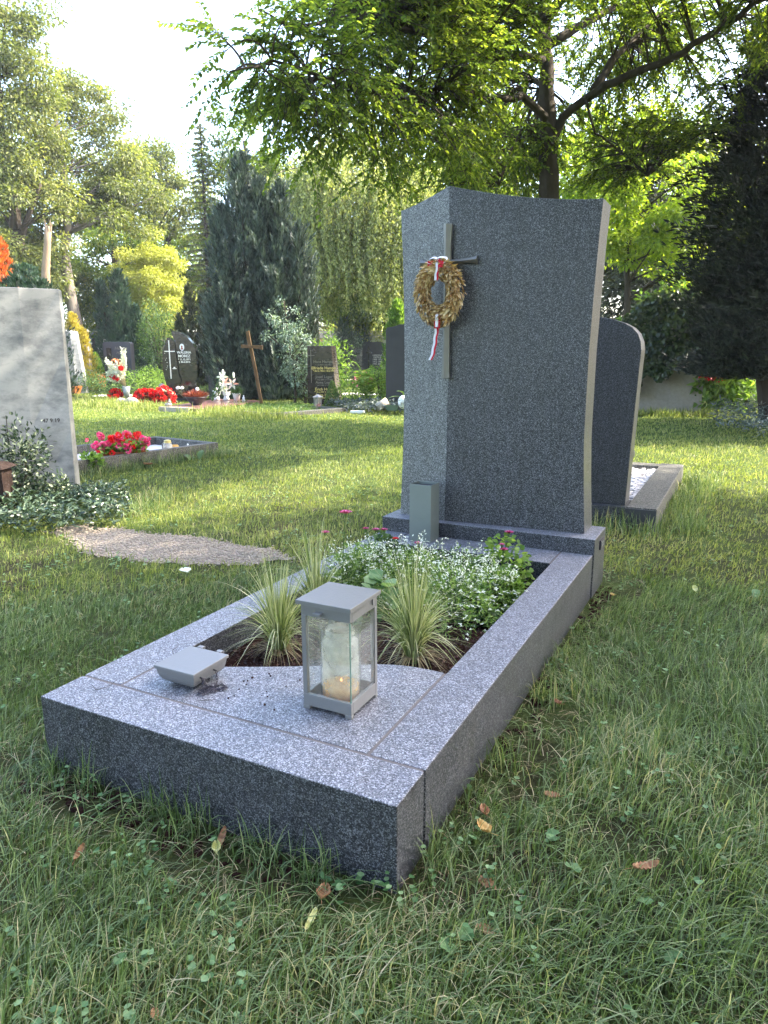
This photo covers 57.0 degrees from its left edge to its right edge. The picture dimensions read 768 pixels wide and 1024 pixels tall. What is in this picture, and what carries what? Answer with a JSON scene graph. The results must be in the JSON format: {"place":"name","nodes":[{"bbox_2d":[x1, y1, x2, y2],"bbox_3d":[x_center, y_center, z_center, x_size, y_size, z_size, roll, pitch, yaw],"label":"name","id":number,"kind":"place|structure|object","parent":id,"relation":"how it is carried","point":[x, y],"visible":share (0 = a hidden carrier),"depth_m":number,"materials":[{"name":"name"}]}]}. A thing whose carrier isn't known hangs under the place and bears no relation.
{"place":"outdoors","nodes":[
{"label":"outdoors","id":0,"kind":"place"},
{"bbox_2d":[43,524,302,566],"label":"path","id":1,"kind":"structure","parent":0,"point":[236,553],"depth_m":3.85,"materials":[{"name":"grey gravel"}]},
{"bbox_2d":[0,0,766,331],"label":"sky","id":2,"kind":"structure","parent":0,"point":[120,43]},
{"bbox_2d":[0,378,767,1023],"bbox_3d":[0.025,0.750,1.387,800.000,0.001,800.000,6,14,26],"label":"ground","id":3,"kind":"structure","parent":0,"point":[550,716],"depth_m":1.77,"materials":[{"name":"green plant"}]},
{"bbox_2d":[0,236,14,281],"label":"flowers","id":4,"kind":"object","parent":3,"relation":"on","point":[4,253],"visible":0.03,"depth_m":17.86,"materials":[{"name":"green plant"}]},
{"bbox_2d":[0,461,16,510],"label":"wooden lantern","id":5,"kind":"object","parent":3,"relation":"on","point":[6,480],"visible":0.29,"depth_m":4.68,"materials":[{"name":"brown wood"}]},
{"bbox_2d":[0,411,60,503],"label":"variegated shrub","id":6,"kind":"object","parent":3,"relation":"on","point":[23,477],"visible":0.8,"depth_m":4.94,"materials":[{"name":"green plant"}]},
{"bbox_2d":[0,287,79,488],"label":"headstone","id":7,"kind":"object","parent":3,"relation":"on","point":[35,387],"visible":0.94,"depth_m":5.15,"materials":[{"name":"grey stone"}]},
{"bbox_2d":[0,261,82,399],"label":"yew mound","id":8,"kind":"object","parent":3,"relation":"on","point":[14,279],"visible":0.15,"depth_m":15.01,"materials":[{"name":"green plant"}]},
{"bbox_2d":[41,218,51,288],"bbox_3d":[-10.241,-6.252,21.483,0.844,4.963,0.337,4,13,19],"label":"tree snag","id":9,"kind":"object","parent":3,"relation":"on","point":[45,267],"visible":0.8,"depth_m":21.05,"materials":[{"name":"brown wood"}]},
{"bbox_2d":[0,0,97,302],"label":"maple tree","id":10,"kind":"object","parent":3,"relation":"on","point":[24,183],"visible":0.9,"depth_m":21.95,"materials":[{"name":"green plant"}]},
{"bbox_2d":[40,468,76,502],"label":"variegated shrub","id":11,"kind":"object","parent":3,"relation":"on","point":[65,482],"visible":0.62,"depth_m":4.83,"materials":[{"name":"green plant"}]},
{"bbox_2d":[0,479,134,532],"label":"ground cover","id":12,"kind":"object","parent":3,"relation":"on","point":[82,491],"visible":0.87,"depth_m":4.50,"materials":[{"name":"green plant"}]},
{"bbox_2d":[66,330,88,392],"bbox_3d":[-8.416,-4.089,19.213,0.520,1.699,0.300,0,13,0],"label":"headstone","id":13,"kind":"object","parent":3,"relation":"on","point":[77,358],"visible":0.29,"depth_m":19.11,"materials":[{"name":"grey stone"}]},
{"bbox_2d":[65,311,100,389],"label":"golden conifer","id":14,"kind":"object","parent":3,"relation":"on","point":[72,320],"visible":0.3,"depth_m":20.26,"materials":[{"name":"yellow plant"}]},
{"bbox_2d":[21,66,176,330],"bbox_3d":[-10.547,-9.981,25.206,6.585,10.777,4.735,6,14,26],"label":"maple tree","id":15,"kind":"object","parent":3,"relation":"on","point":[112,190],"visible":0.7,"depth_m":24.28,"materials":[{"name":"green plant"}]},
{"bbox_2d":[71,369,133,393],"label":"leafy shrub","id":16,"kind":"object","parent":3,"relation":"on","point":[95,386],"visible":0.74,"depth_m":19.00,"materials":[{"name":"green plant"}]},
{"bbox_2d":[104,347,129,398],"bbox_3d":[-5.838,-3.006,15.350,0.626,1.160,0.357,6,14,26],"label":"bouquet","id":17,"kind":"object","parent":3,"relation":"on","point":[116,374],"visible":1,"depth_m":15.26,"materials":[{"name":"white plant"}]},
{"bbox_2d":[103,342,136,390],"bbox_3d":[-7.755,-4.277,20.749,0.800,1.390,0.310,0,13,0],"label":"headstone","id":18,"kind":"object","parent":3,"relation":"on","point":[113,349],"visible":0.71,"depth_m":20.54,"materials":[{"name":"stone"}]},
{"bbox_2d":[50,219,196,350],"bbox_3d":[-11.965,-9.482,31.183,7.814,7.032,5.727,6,14,26],"label":"shade tree","id":19,"kind":"object","parent":3,"relation":"on","point":[85,271],"visible":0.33,"depth_m":29.90,"materials":[{"name":"green plant"}]},
{"bbox_2d":[92,267,154,383],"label":"cypress","id":20,"kind":"object","parent":3,"relation":"on","point":[120,325],"visible":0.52,"depth_m":24.04,"materials":[{"name":"green plant"}]},
{"bbox_2d":[77,444,169,458],"bbox_3d":[-2.907,-0.455,6.678,0.874,0.055,2.428,9,15,35],"label":"gravel bed","id":21,"kind":"object","parent":3,"relation":"on","point":[153,447],"visible":0.11,"depth_m":7.62,"materials":[{"name":"white gravel"}]},
{"bbox_2d":[79,451,106,469],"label":"bedding plant","id":22,"kind":"object","parent":21,"relation":"on","point":[94,456],"visible":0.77,"depth_m":6.25,"materials":[{"name":"green plant"}]},
{"bbox_2d":[91,430,150,455],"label":"flowering plant","id":23,"kind":"object","parent":21,"relation":"on","point":[116,443],"visible":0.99,"depth_m":6.55,"materials":[{"name":"plant"}]},
{"bbox_2d":[117,364,166,392],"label":"leafy shrub","id":24,"kind":"object","parent":3,"relation":"on","point":[140,376],"visible":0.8,"depth_m":18.84,"materials":[{"name":"green plant"}]},
{"bbox_2d":[77,436,218,473],"bbox_3d":[-2.907,-0.445,6.681,1.026,0.235,2.590,9,15,35],"label":"grave border","id":25,"kind":"object","parent":3,"relation":"on","point":[193,445],"visible":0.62,"depth_m":6.95,"materials":[{"name":"grey stone"}]},
{"bbox_2d":[77,133,219,369],"bbox_3d":[-11.701,-12.688,35.360,8.628,11.467,4.667,6,14,26],"label":"maple tree","id":26,"kind":"object","parent":3,"relation":"on","point":[173,182],"visible":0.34,"depth_m":33.68,"materials":[{"name":"green plant"}]},
{"bbox_2d":[106,224,197,349],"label":"yellow tree","id":27,"kind":"object","parent":3,"relation":"on","point":[145,264],"visible":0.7,"depth_m":26.74,"materials":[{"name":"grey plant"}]},
{"bbox_2d":[134,296,176,383],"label":"round shrub","id":28,"kind":"object","parent":3,"relation":"on","point":[153,350],"visible":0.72,"depth_m":23.66,"materials":[{"name":"green plant"}]},
{"bbox_2d":[79,444,236,521],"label":"border tufts","id":29,"kind":"object","parent":3,"relation":"on","point":[138,464],"visible":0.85,"depth_m":6.27,"materials":[{"name":"green plant"}]},
{"bbox_2d":[102,221,215,329],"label":"shade tree","id":30,"kind":"object","parent":3,"relation":"on","point":[176,243],"visible":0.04,"depth_m":40.71,"materials":[{"name":"green plant"}]},
{"bbox_2d":[152,385,176,403],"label":"begonia plant","id":31,"kind":"object","parent":3,"relation":"on","point":[162,395],"visible":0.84,"depth_m":14.97,"materials":[{"name":"red plant"}]},
{"bbox_2d":[162,331,199,400],"bbox_3d":[-4.557,-3.294,15.966,0.820,1.544,0.350,0,13,0],"label":"headstone","id":32,"kind":"object","parent":3,"relation":"on","point":[180,362],"visible":0.96,"depth_m":15.85,"materials":[{"name":"black stone"}]},
{"bbox_2d":[170,282,220,385],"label":"juniper","id":33,"kind":"object","parent":3,"relation":"on","point":[188,301],"visible":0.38,"depth_m":23.13,"materials":[{"name":"green plant"}]},
{"bbox_2d":[72,391,323,420],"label":"grass","id":34,"kind":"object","parent":3,"relation":"on","point":[232,411],"visible":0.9,"depth_m":12.72,"materials":[{"name":"green plant"}]},
{"bbox_2d":[176,122,223,312],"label":"spruce tree","id":35,"kind":"object","parent":3,"relation":"on","point":[204,189],"visible":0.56,"depth_m":30.64,"materials":[{"name":"green plant"}]},
{"bbox_2d":[159,399,258,412],"bbox_3d":[-3.453,-2.143,14.146,1.220,0.088,2.805,3,13,14],"label":"grave cover","id":36,"kind":"object","parent":3,"relation":"on","point":[188,405],"visible":0.4,"depth_m":13.59,"materials":[{"name":"grey stone"}]},
{"bbox_2d":[181,389,209,404],"bbox_3d":[-3.633,-2.237,13.638,0.560,0.344,0.574,6,14,26],"label":"planting bowl","id":37,"kind":"object","parent":36,"relation":"on","point":[194,397],"visible":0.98,"depth_m":13.53,"materials":[{"name":"ceramic"}]},
{"bbox_2d":[88,331,385,372],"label":"cemetery wall","id":38,"kind":"structure","parent":3,"relation":"on","point":[325,332],"depth_m":40.07,"materials":[{"name":"grey stone"}]},
{"bbox_2d":[192,146,285,399],"bbox_3d":[-3.307,-5.296,15.891,2.443,5.515,2.291,6,14,26],"label":"conifer tree","id":39,"kind":"object","parent":3,"relation":"on","point":[231,252],"visible":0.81,"depth_m":15.68,"materials":[{"name":"green plant"}]},
{"bbox_2d":[185,107,303,276],"bbox_3d":[-5.613,-11.823,31.328,5.988,11.496,4.660,-2,13,-6],"label":"maple tree","id":40,"kind":"object","parent":3,"relation":"on","point":[221,168],"visible":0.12,"depth_m":30.00,"materials":[{"name":"green plant"}]},
{"bbox_2d":[241,331,262,404],"bbox_3d":[-2.627,-2.870,14.178,0.430,1.489,0.075,0,13,0],"label":"wooden cross","id":41,"kind":"object","parent":3,"relation":"on","point":[250,346],"visible":0.91,"depth_m":14.12,"materials":[{"name":"brown wood"}]},
{"bbox_2d":[220,399,322,411],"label":"ground cover","id":42,"kind":"object","parent":3,"relation":"on","point":[276,404],"visible":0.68,"depth_m":13.45,"materials":[{"name":"green plant"}]},
{"bbox_2d":[258,295,314,402],"bbox_3d":[-1.906,-3.350,14.600,1.467,2.240,0.929,6,14,26],"label":"eucalyptus shrub","id":43,"kind":"object","parent":3,"relation":"on","point":[286,339],"visible":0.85,"depth_m":14.57,"materials":[{"name":"green plant"}]},
{"bbox_2d":[252,176,323,399],"bbox_3d":[-2.308,-5.009,16.001,1.916,4.899,1.852,-11,17,-40],"label":"conifer tree","id":44,"kind":"object","parent":3,"relation":"on","point":[288,278],"visible":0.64,"depth_m":15.73,"materials":[{"name":"green plant"}]},
{"bbox_2d":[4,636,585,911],"bbox_3d":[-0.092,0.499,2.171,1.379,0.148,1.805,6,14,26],"label":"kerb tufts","id":45,"kind":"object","parent":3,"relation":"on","point":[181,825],"visible":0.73,"depth_m":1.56,"materials":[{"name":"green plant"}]},
{"bbox_2d":[244,406,347,415],"bbox_3d":[-1.572,-1.770,12.602,0.900,0.125,1.679,12,17,43],"label":"grave border","id":46,"kind":"object","parent":3,"relation":"on","point":[325,410],"visible":0.32,"depth_m":12.50,"materials":[{"name":"grey stone"}]},
{"bbox_2d":[18,586,611,893],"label":"grass tufts","id":47,"kind":"object","parent":3,"relation":"on","point":[198,853],"visible":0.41,"depth_m":1.65,"materials":[{"name":"green plant"}]},
{"bbox_2d":[41,531,592,893],"bbox_3d":[0.011,0.493,2.437,1.000,0.344,1.917,6,14,26],"label":"grave border","id":48,"kind":"object","parent":3,"relation":"on","point":[370,784],"visible":0.65,"depth_m":1.68,"materials":[{"name":"grey stone"}]},
{"bbox_2d":[154,645,228,695],"bbox_3d":[-0.480,0.417,1.861,0.184,0.059,0.152,6,14,26],"label":"grave bowl","id":49,"kind":"object","parent":48,"relation":"on","point":[190,666],"visible":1,"depth_m":1.83,"materials":[{"name":"grey paint"}]},
{"bbox_2d":[295,582,380,719],"bbox_3d":[-0.109,0.334,1.719,0.149,0.279,0.157,6,14,26],"label":"lantern","id":50,"kind":"object","parent":48,"relation":"on","point":[332,602],"visible":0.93,"depth_m":1.69,"materials":[{"name":"grey paint"}]},
{"bbox_2d":[321,622,358,701],"bbox_3d":[-0.106,0.366,1.727,0.091,0.178,0.091,6,14,26],"label":"candle jar","id":51,"kind":"object","parent":50,"relation":"in","point":[337,687],"visible":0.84,"depth_m":1.72,"materials":[{"name":"wax"}]},
{"bbox_2d":[224,567,535,673],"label":"soil","id":52,"kind":"structure","parent":48,"relation":"in","point":[241,661],"depth_m":2.29,"materials":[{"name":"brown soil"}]},
{"bbox_2d":[218,544,336,666],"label":"ornamental grass","id":53,"kind":"object","parent":52,"relation":"on","point":[279,616],"depth_m":2.18,"materials":[{"name":"plant"}]},
{"bbox_2d":[269,502,368,623],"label":"ornamental grass","id":54,"kind":"object","parent":52,"relation":"on","point":[312,583],"depth_m":2.49,"materials":[{"name":"plant"}]},
{"bbox_2d":[333,541,377,585],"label":"flowering plant","id":55,"kind":"object","parent":52,"relation":"on","point":[356,544],"visible":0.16,"depth_m":2.79,"materials":[{"name":"green plant"}]},
{"bbox_2d":[320,536,394,604],"bbox_3d":[-0.112,0.223,2.667,0.354,0.269,0.351,6,14,26],"label":"white flowering plant","id":56,"kind":"object","parent":52,"relation":"on","point":[360,557],"visible":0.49,"depth_m":2.65,"materials":[{"name":"green plant"}]},
{"bbox_2d":[340,532,400,586],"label":"white flowering plant","id":57,"kind":"object","parent":52,"relation":"on","point":[376,551],"visible":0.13,"depth_m":2.90,"materials":[{"name":"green plant"}]},
{"bbox_2d":[353,569,403,625],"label":"leafy plant","id":58,"kind":"object","parent":52,"relation":"on","point":[372,578],"visible":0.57,"depth_m":2.48,"materials":[{"name":"green plant"}]},
{"bbox_2d":[363,529,407,576],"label":"flowering plant","id":59,"kind":"object","parent":52,"relation":"on","point":[385,536],"visible":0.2,"depth_m":3.00,"materials":[{"name":"green plant"}]},
{"bbox_2d":[359,533,457,620],"bbox_3d":[0.093,0.229,2.615,0.411,0.291,0.451,6,14,26],"label":"white flowering plant","id":60,"kind":"object","parent":52,"relation":"on","point":[399,563],"visible":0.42,"depth_m":2.59,"materials":[{"name":"green plant"}]},
{"bbox_2d":[371,530,451,591],"bbox_3d":[0.110,0.208,2.863,0.403,0.221,0.400,-5,14,-21],"label":"white flowering plant","id":61,"kind":"object","parent":52,"relation":"on","point":[409,549],"visible":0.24,"depth_m":2.87,"materials":[{"name":"green plant"}]},
{"bbox_2d":[351,541,478,669],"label":"ornamental grass","id":62,"kind":"object","parent":52,"relation":"on","point":[413,625],"depth_m":2.12,"materials":[{"name":"plant"}]},
{"bbox_2d":[415,548,502,642],"bbox_3d":[0.240,0.277,2.417,0.372,0.275,0.430,-2,13,-9],"label":"white flowering plant","id":63,"kind":"object","parent":52,"relation":"on","point":[463,588],"visible":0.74,"depth_m":2.42,"materials":[{"name":"green plant"}]},
{"bbox_2d":[417,539,505,607],"bbox_3d":[0.315,0.223,2.771,0.441,0.231,0.469,6,14,26],"label":"white flowering plant","id":64,"kind":"object","parent":52,"relation":"on","point":[466,551],"visible":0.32,"depth_m":2.73,"materials":[{"name":"green plant"}]},
{"bbox_2d":[456,599,500,627],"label":"leafy plant","id":65,"kind":"object","parent":52,"relation":"on","point":[484,620],"visible":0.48,"depth_m":2.48,"materials":[{"name":"green plant"}]},
{"bbox_2d":[459,554,527,614],"bbox_3d":[0.409,0.269,2.593,0.262,0.208,0.260,-3,13,-14],"label":"white flowering plant","id":66,"kind":"object","parent":52,"relation":"on","point":[499,578],"visible":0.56,"depth_m":2.58,"materials":[{"name":"green plant"}]},
{"bbox_2d":[476,532,534,592],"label":"leafy plant","id":67,"kind":"object","parent":52,"relation":"on","point":[490,544],"visible":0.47,"depth_m":2.83,"materials":[{"name":"green plant"}]},
{"bbox_2d":[487,566,527,610],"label":"leafy plant","id":68,"kind":"object","parent":52,"relation":"on","point":[522,585],"visible":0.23,"depth_m":2.61,"materials":[{"name":"green plant"}]},
{"bbox_2d":[409,480,439,541],"bbox_3d":[0.186,-0.004,3.260,0.106,0.264,0.100,6,14,26],"label":"vase","id":69,"kind":"object","parent":48,"relation":"on","point":[424,507],"visible":0.94,"depth_m":3.22,"materials":[{"name":"grey metal"}]},
{"bbox_2d":[307,346,341,404],"bbox_3d":[-1.196,-2.739,14.162,0.675,1.150,0.214,0,13,0],"label":"headstone","id":70,"kind":"object","parent":3,"relation":"on","point":[322,368],"visible":0.81,"depth_m":14.06,"materials":[{"name":"black stone"}]},
{"bbox_2d":[313,320,355,391],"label":"lit shrub","id":71,"kind":"object","parent":3,"relation":"on","point":[337,348],"visible":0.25,"depth_m":15.50,"materials":[{"name":"green plant"}]},
{"bbox_2d":[321,320,365,381],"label":"mountain pine","id":72,"kind":"object","parent":3,"relation":"on","point":[344,335],"visible":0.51,"depth_m":25.38,"materials":[{"name":"green plant"}]},
{"bbox_2d":[333,374,368,408],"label":"leafy plant","id":73,"kind":"object","parent":3,"relation":"on","point":[356,394],"visible":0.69,"depth_m":13.59,"materials":[{"name":"green plant"}]},
{"bbox_2d":[334,315,371,366],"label":"dark conifer","id":74,"kind":"object","parent":3,"relation":"on","point":[365,335],"visible":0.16,"depth_m":32.44,"materials":[{"name":"green plant"}]},
{"bbox_2d":[263,129,444,345],"bbox_3d":[-1.057,-7.703,21.425,6.203,7.748,4.222,6,14,26],"label":"weeping birch","id":75,"kind":"object","parent":3,"relation":"on","point":[359,241],"visible":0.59,"depth_m":19.77,"materials":[{"name":"green plant"}]},
{"bbox_2d":[319,282,401,336],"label":"shade tree","id":76,"kind":"object","parent":3,"relation":"on","point":[363,318],"visible":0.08,"depth_m":31.80,"materials":[{"name":"green plant"}]},
{"bbox_2d":[325,395,403,412],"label":"ground cover","id":77,"kind":"object","parent":3,"relation":"on","point":[359,403],"visible":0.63,"depth_m":12.82,"materials":[{"name":"green plant"}]},
{"bbox_2d":[347,361,385,405],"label":"fern","id":78,"kind":"object","parent":3,"relation":"on","point":[364,376],"visible":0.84,"depth_m":13.52,"materials":[{"name":"green plant"}]},
{"bbox_2d":[362,341,383,381],"bbox_3d":[-0.394,-5.578,26.253,0.860,1.480,0.280,0,13,0],"label":"headstone","id":79,"kind":"object","parent":3,"relation":"on","point":[372,352],"visible":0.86,"depth_m":26.09,"materials":[{"name":"stone"}]},
{"bbox_2d":[361,360,385,401],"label":"leafy plant","id":80,"kind":"object","parent":3,"relation":"on","point":[378,392],"visible":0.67,"depth_m":13.40,"materials":[{"name":"green plant"}]},
{"bbox_2d":[0,528,766,1023],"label":"clover leaves","id":81,"kind":"object","parent":3,"relation":"on","point":[338,884],"visible":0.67,"depth_m":1.37,"materials":[{"name":"green plant"}]},
{"bbox_2d":[0,397,767,608],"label":"lawn grass","id":82,"kind":"structure","parent":3,"relation":"on","point":[300,478],"depth_m":5.64,"materials":[{"name":"green plant"}]},
{"bbox_2d":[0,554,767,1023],"bbox_3d":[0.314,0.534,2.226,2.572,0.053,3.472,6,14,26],"label":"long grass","id":83,"kind":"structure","parent":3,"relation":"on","point":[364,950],"depth_m":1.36,"materials":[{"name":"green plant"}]},
{"bbox_2d":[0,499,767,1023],"bbox_3d":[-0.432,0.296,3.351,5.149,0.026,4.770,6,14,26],"label":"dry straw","id":84,"kind":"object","parent":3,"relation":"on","point":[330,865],"visible":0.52,"depth_m":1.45,"materials":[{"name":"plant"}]},
{"bbox_2d":[375,298,403,396],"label":"green conifer","id":85,"kind":"object","parent":3,"relation":"on","point":[395,314],"visible":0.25,"depth_m":16.06,"materials":[{"name":"green plant"}]},
{"bbox_2d":[386,324,404,406],"bbox_3d":[0.366,-2.704,13.221,0.660,1.565,0.300,0,13,0],"label":"headstone","id":86,"kind":"object","parent":3,"relation":"on","point":[395,364],"visible":0.39,"depth_m":13.05,"materials":[{"name":"stone"}]},
{"bbox_2d":[24,414,767,580],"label":"lawn weeds","id":87,"kind":"object","parent":3,"relation":"on","point":[731,525],"visible":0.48,"depth_m":5.20,"materials":[{"name":"green plant"}]},
{"bbox_2d":[156,0,767,227],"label":"tree","id":88,"kind":"object","parent":3,"relation":"on","point":[483,45],"visible":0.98,"depth_m":7.57,"materials":[{"name":"green plant"}]},
{"bbox_2d":[383,186,610,598],"bbox_3d":[0.504,-0.498,3.207,1.021,1.837,0.258,6,14,26],"label":"headstone","id":89,"kind":"object","parent":3,"relation":"on","point":[498,402],"visible":0.86,"depth_m":3.09,"materials":[{"name":"grey stone"}]},
{"bbox_2d":[413,256,466,359],"bbox_3d":[0.234,-0.882,3.071,0.249,0.434,0.076,6,14,26],"label":"wreath","id":90,"kind":"object","parent":89,"relation":"hanging from","point":[439,314],"visible":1,"depth_m":3.05,"materials":[{"name":"beige plant"}]},
{"bbox_2d":[396,86,630,313],"bbox_3d":[4.165,-9.504,25.451,10.549,9.493,7.732,-1,13,-2],"label":"shade tree","id":91,"kind":"object","parent":3,"relation":"on","point":[513,188],"visible":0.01,"depth_m":23.19,"materials":[{"name":"green plant"}]},
{"bbox_2d":[591,462,683,531],"bbox_3d":[1.497,-0.145,5.285,1.215,0.235,1.932,6,14,26],"label":"grave border","id":92,"kind":"object","parent":3,"relation":"on","point":[651,498],"visible":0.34,"depth_m":4.45,"materials":[{"name":"stone"}]},
{"bbox_2d":[591,317,644,504],"bbox_3d":[1.092,-0.656,4.445,0.975,1.142,0.160,6,14,26],"label":"headstone","id":93,"kind":"object","parent":92,"relation":"on","point":[620,354],"visible":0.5,"depth_m":4.22,"materials":[{"name":"stone"}]},
{"bbox_2d":[616,261,687,320],"bbox_3d":[5.409,-3.567,13.213,1.970,2.175,1.373,6,14,26],"label":"lit bush","id":94,"kind":"object","parent":3,"relation":"on","point":[619,318],"visible":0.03,"depth_m":13.18,"materials":[{"name":"green plant"}]},
{"bbox_2d":[558,84,766,317],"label":"sunlit tree","id":95,"kind":"object","parent":3,"relation":"on","point":[621,241],"visible":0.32,"depth_m":13.69,"materials":[{"name":"green plant"}]},
{"bbox_2d":[592,465,746,541],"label":"gravel border tufts","id":96,"kind":"object","parent":3,"relation":"on","point":[678,503],"visible":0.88,"depth_m":4.32,"materials":[{"name":"green plant"}]},
{"bbox_2d":[622,286,720,412],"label":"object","id":97,"kind":"object","parent":3,"relation":"on","point":[661,331],"visible":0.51,"depth_m":11.96,"materials":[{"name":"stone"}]},
{"bbox_2d":[605,102,766,380],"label":"shade tree","id":98,"kind":"object","parent":3,"relation":"on","point":[711,155],"depth_m":21.94,"materials":[{"name":"green plant"}]},
{"bbox_2d":[638,406,737,417],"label":"stone tufts","id":99,"kind":"object","parent":3,"relation":"on","point":[675,413],"visible":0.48,"depth_m":11.71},
{"bbox_2d":[643,3,767,425],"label":"dark yew","id":100,"kind":"object","parent":3,"relation":"on","point":[730,284],"visible":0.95,"depth_m":9.39,"materials":[{"name":"green plant"}]},
{"bbox_2d":[687,376,756,413],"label":"lit shrub","id":101,"kind":"object","parent":3,"relation":"on","point":[730,389],"visible":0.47,"depth_m":11.97,"materials":[{"name":"green plant"}]},
{"bbox_2d":[707,394,767,436],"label":"ground cover","id":102,"kind":"object","parent":3,"relation":"on","point":[748,420],"visible":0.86,"depth_m":9.40,"materials":[{"name":"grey plant"}]},
{"bbox_2d":[629,467,655,499],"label":"gravel","id":103,"kind":"structure","parent":0,"point":[640,478],"depth_m":5.36,"materials":[{"name":"white gravel"}]},
{"bbox_2d":[600,173,702,321],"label":"tree","id":104,"kind":"object","parent":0,"point":[616,279],"visible":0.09,"depth_m":17.47,"materials":[{"name":"green plant"}]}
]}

